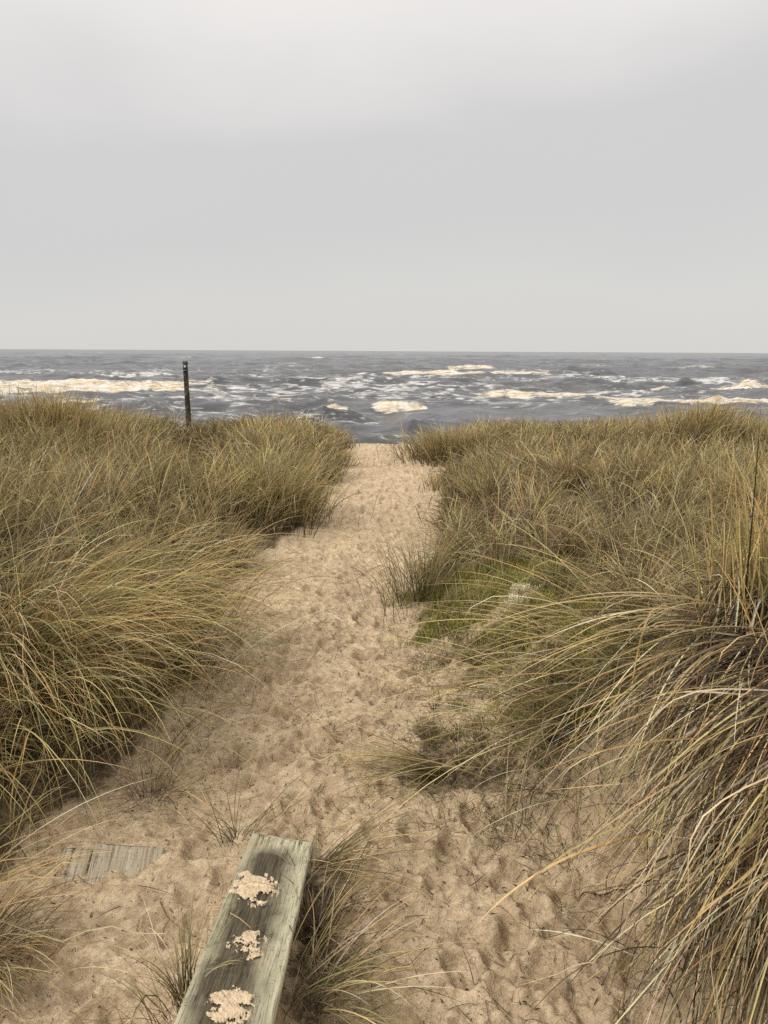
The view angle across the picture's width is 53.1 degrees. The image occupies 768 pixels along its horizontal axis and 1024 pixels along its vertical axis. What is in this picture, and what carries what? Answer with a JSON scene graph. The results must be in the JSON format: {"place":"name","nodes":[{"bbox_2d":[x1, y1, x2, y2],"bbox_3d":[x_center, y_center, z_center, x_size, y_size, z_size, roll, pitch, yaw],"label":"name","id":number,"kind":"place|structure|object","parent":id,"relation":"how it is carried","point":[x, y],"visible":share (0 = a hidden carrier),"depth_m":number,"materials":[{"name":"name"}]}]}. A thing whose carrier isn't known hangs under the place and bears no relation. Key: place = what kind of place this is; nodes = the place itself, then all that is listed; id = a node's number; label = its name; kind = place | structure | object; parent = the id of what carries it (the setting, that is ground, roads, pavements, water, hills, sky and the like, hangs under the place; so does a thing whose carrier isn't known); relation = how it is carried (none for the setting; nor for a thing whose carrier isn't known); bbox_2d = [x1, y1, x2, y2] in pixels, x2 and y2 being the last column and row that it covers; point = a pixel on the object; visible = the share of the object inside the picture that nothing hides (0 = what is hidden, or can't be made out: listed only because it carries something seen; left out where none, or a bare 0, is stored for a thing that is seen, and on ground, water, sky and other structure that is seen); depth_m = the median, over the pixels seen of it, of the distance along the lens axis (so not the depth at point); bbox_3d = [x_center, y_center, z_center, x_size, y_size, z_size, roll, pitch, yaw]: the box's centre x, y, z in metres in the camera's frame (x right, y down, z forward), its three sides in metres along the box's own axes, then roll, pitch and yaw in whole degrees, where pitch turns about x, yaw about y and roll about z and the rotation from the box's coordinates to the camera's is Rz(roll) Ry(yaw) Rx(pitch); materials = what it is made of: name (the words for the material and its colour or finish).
{"place":"outdoors","nodes":[
{"label":"outdoors","id":0,"kind":"place"},
{"bbox_2d":[0,384,517,892],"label":"dune grass","id":1,"kind":"structure","parent":0,"point":[52,470],"depth_m":5.78,"materials":[{"name":"beige plant"}]},
{"bbox_2d":[0,433,767,1023],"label":"sand","id":2,"kind":"structure","parent":0,"point":[458,919],"depth_m":2.68,"materials":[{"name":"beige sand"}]},
{"bbox_2d":[0,832,132,1023],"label":"grass tussock","id":3,"kind":"object","parent":2,"relation":"on","point":[6,944],"depth_m":2.10,"materials":[{"name":"green plant"}]},
{"bbox_2d":[56,847,92,883],"bbox_3d":[-1.017,1.229,2.445,0.112,0.039,0.301,-5,46,6],"label":"buried board","id":4,"kind":"object","parent":2,"relation":"in","point":[82,867],"visible":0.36,"depth_m":2.51,"materials":[{"name":"grey wood"}]},
{"bbox_2d":[0,381,198,470],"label":"grass tussock","id":5,"kind":"object","parent":2,"relation":"on","point":[65,408],"depth_m":8.76,"materials":[{"name":"plant"}]},
{"bbox_2d":[0,779,208,965],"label":"grass tussock","id":6,"kind":"object","parent":2,"relation":"on","point":[8,877],"depth_m":2.10,"materials":[{"name":"brown plant"}]},
{"bbox_2d":[85,844,164,884],"bbox_3d":[-0.847,1.229,2.462,0.227,0.039,0.301,6,48,-7],"label":"buried board","id":7,"kind":"object","parent":2,"relation":"in","point":[147,856],"visible":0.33,"depth_m":2.52,"materials":[{"name":"grey wood"}]},
{"bbox_2d":[71,717,237,838],"bbox_3d":[-0.852,0.937,2.908,0.679,0.312,0.721,-4,12,-18],"label":"grass tussock","id":8,"kind":"object","parent":2,"relation":"on","point":[161,786],"depth_m":2.89,"materials":[{"name":"brown plant"}]},
{"bbox_2d":[54,877,279,1023],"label":"grass tussock","id":9,"kind":"object","parent":2,"relation":"on","point":[175,995],"depth_m":1.83,"materials":[{"name":"plant"}]},
{"bbox_2d":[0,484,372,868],"bbox_3d":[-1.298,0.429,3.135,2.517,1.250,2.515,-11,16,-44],"label":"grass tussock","id":10,"kind":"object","parent":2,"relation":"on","point":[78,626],"depth_m":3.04,"materials":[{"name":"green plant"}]},
{"bbox_2d":[182,361,190,430],"bbox_3d":[-3.428,-1.897,13.417,0.093,1.444,0.097,-2,12,-8],"label":"marker post","id":11,"kind":"object","parent":2,"relation":"on","point":[186,393],"visible":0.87,"depth_m":13.35,"materials":[{"name":"black wood"}]},
{"bbox_2d":[0,471,395,754],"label":"grass tussock","id":12,"kind":"object","parent":2,"relation":"on","point":[196,578],"depth_m":4.01,"materials":[{"name":"green plant"}]},
{"bbox_2d":[142,744,311,853],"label":"grass tussock","id":13,"kind":"object","parent":2,"relation":"on","point":[234,832],"depth_m":2.62,"materials":[{"name":"brown plant"}]},
{"bbox_2d":[174,833,312,1023],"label":"plank","id":14,"kind":"object","parent":2,"relation":"on","point":[261,857],"visible":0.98,"depth_m":1.94,"materials":[{"name":"grey wood"}]},
{"bbox_2d":[205,985,256,1023],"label":"sand pile","id":15,"kind":"object","parent":14,"relation":"on","point":[226,1009],"visible":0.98,"depth_m":1.66,"materials":[{"name":"beige sand"}]},
{"bbox_2d":[226,930,266,959],"bbox_3d":[-0.338,1.069,1.909,0.108,0.009,0.134,9,0,0],"label":"sand pile","id":16,"kind":"object","parent":14,"relation":"on","point":[249,936],"visible":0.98,"depth_m":1.91,"materials":[{"name":"beige sand"}]},
{"bbox_2d":[228,870,278,907],"bbox_3d":[-0.365,1.066,2.186,0.136,0.011,0.219,9,0,0],"label":"sand pile","id":17,"kind":"object","parent":14,"relation":"on","point":[251,890],"visible":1,"depth_m":2.18,"materials":[{"name":"beige sand"}]},
{"bbox_2d":[166,423,390,539],"bbox_3d":[-1.001,-0.356,7.517,2.248,1.040,2.400,0,12,0],"label":"grass tussock","id":18,"kind":"object","parent":2,"relation":"on","point":[279,495],"depth_m":7.34,"materials":[{"name":"plant"}]},
{"bbox_2d":[210,817,452,1023],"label":"grass tussock","id":19,"kind":"object","parent":2,"relation":"on","point":[326,918],"depth_m":2.15,"materials":[{"name":"brown plant"}]},
{"bbox_2d":[203,851,471,1023],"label":"grass tussock","id":20,"kind":"object","parent":2,"relation":"on","point":[323,995],"depth_m":1.90,"materials":[{"name":"plant"}]},
{"bbox_2d":[305,764,450,933],"bbox_3d":[-0.032,1.022,2.440,0.506,0.324,0.717,-9,15,-37],"label":"grass tussock","id":21,"kind":"object","parent":2,"relation":"on","point":[337,855],"depth_m":2.42,"materials":[{"name":"brown plant"}]},
{"bbox_2d":[299,689,472,852],"bbox_3d":[-0.051,0.947,2.929,0.732,0.309,0.869,5,13,21],"label":"grass tussock","id":22,"kind":"object","parent":2,"relation":"on","point":[408,759],"depth_m":2.98,"materials":[{"name":"plant"}]},
{"bbox_2d":[312,493,500,622],"bbox_3d":[0.189,0.256,5.066,1.234,0.845,1.192,3,12,12],"label":"grass tussock","id":23,"kind":"object","parent":2,"relation":"on","point":[424,593],"depth_m":5.02,"materials":[{"name":"green plant"}]},
{"bbox_2d":[347,411,547,468],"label":"grass tussock","id":24,"kind":"object","parent":2,"relation":"on","point":[431,444],"depth_m":11.56,"materials":[{"name":"plant"}]},
{"bbox_2d":[318,551,748,884],"bbox_3d":[0.751,0.656,2.510,1.996,0.997,1.370,0,12,0],"label":"grass tussock","id":25,"kind":"object","parent":2,"relation":"on","point":[507,721],"depth_m":2.56,"materials":[{"name":"plant"}]},
{"bbox_2d":[401,519,681,737],"bbox_3d":[0.437,0.404,2.661,1.020,0.754,0.993,-9,15,-36],"label":"grass tussock","id":26,"kind":"object","parent":2,"relation":"on","point":[561,617],"depth_m":2.63,"materials":[{"name":"plant"}]},
{"bbox_2d":[382,515,703,758],"bbox_3d":[1.136,0.454,4.512,2.312,0.679,3.096,0,12,0],"label":"moss","id":27,"kind":"object","parent":2,"relation":"on","point":[490,595],"visible":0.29,"depth_m":4.34,"materials":[{"name":"green plant"}]},
{"bbox_2d":[501,581,535,607],"bbox_3d":[0.763,0.475,4.334,0.184,0.175,0.359,7,14,29],"label":"lichen","id":28,"kind":"object","parent":27,"relation":"on","point":[513,594],"visible":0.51,"depth_m":4.30,"materials":[{"name":"beige plant"}]},
{"bbox_2d":[400,501,693,764],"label":"thin grass","id":29,"kind":"structure","parent":2,"relation":"on","point":[431,733],"depth_m":4.04,"materials":[{"name":"green plant"}]},
{"bbox_2d":[405,410,767,638],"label":"dune grass","id":30,"kind":"structure","parent":2,"relation":"on","point":[521,457],"depth_m":6.26,"materials":[{"name":"beige plant"}]},
{"bbox_2d":[452,429,767,1023],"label":"grass tussock","id":31,"kind":"object","parent":2,"relation":"on","point":[733,719],"depth_m":1.93,"materials":[{"name":"beige plant"}]},
{"bbox_2d":[742,410,760,625],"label":"tall reed","id":32,"kind":"object","parent":31,"relation":"on","point":[751,527],"visible":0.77,"depth_m":2.14,"materials":[{"name":"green plant"}]},
{"bbox_2d":[587,395,767,452],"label":"grass tussock","id":33,"kind":"object","parent":2,"relation":"on","point":[717,414],"depth_m":10.04,"materials":[{"name":"plant"}]},
{"bbox_2d":[0,349,767,443],"bbox_3d":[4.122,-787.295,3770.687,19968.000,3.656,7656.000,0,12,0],"label":"sea","id":34,"kind":"structure","parent":0,"point":[368,395],"depth_m":89.43,"materials":[{"name":"grey liquid"}]},
{"bbox_2d":[0,0,767,352],"label":"sky","id":35,"kind":"structure","parent":0,"point":[270,175],"materials":[{"name":"grey"}]}
]}

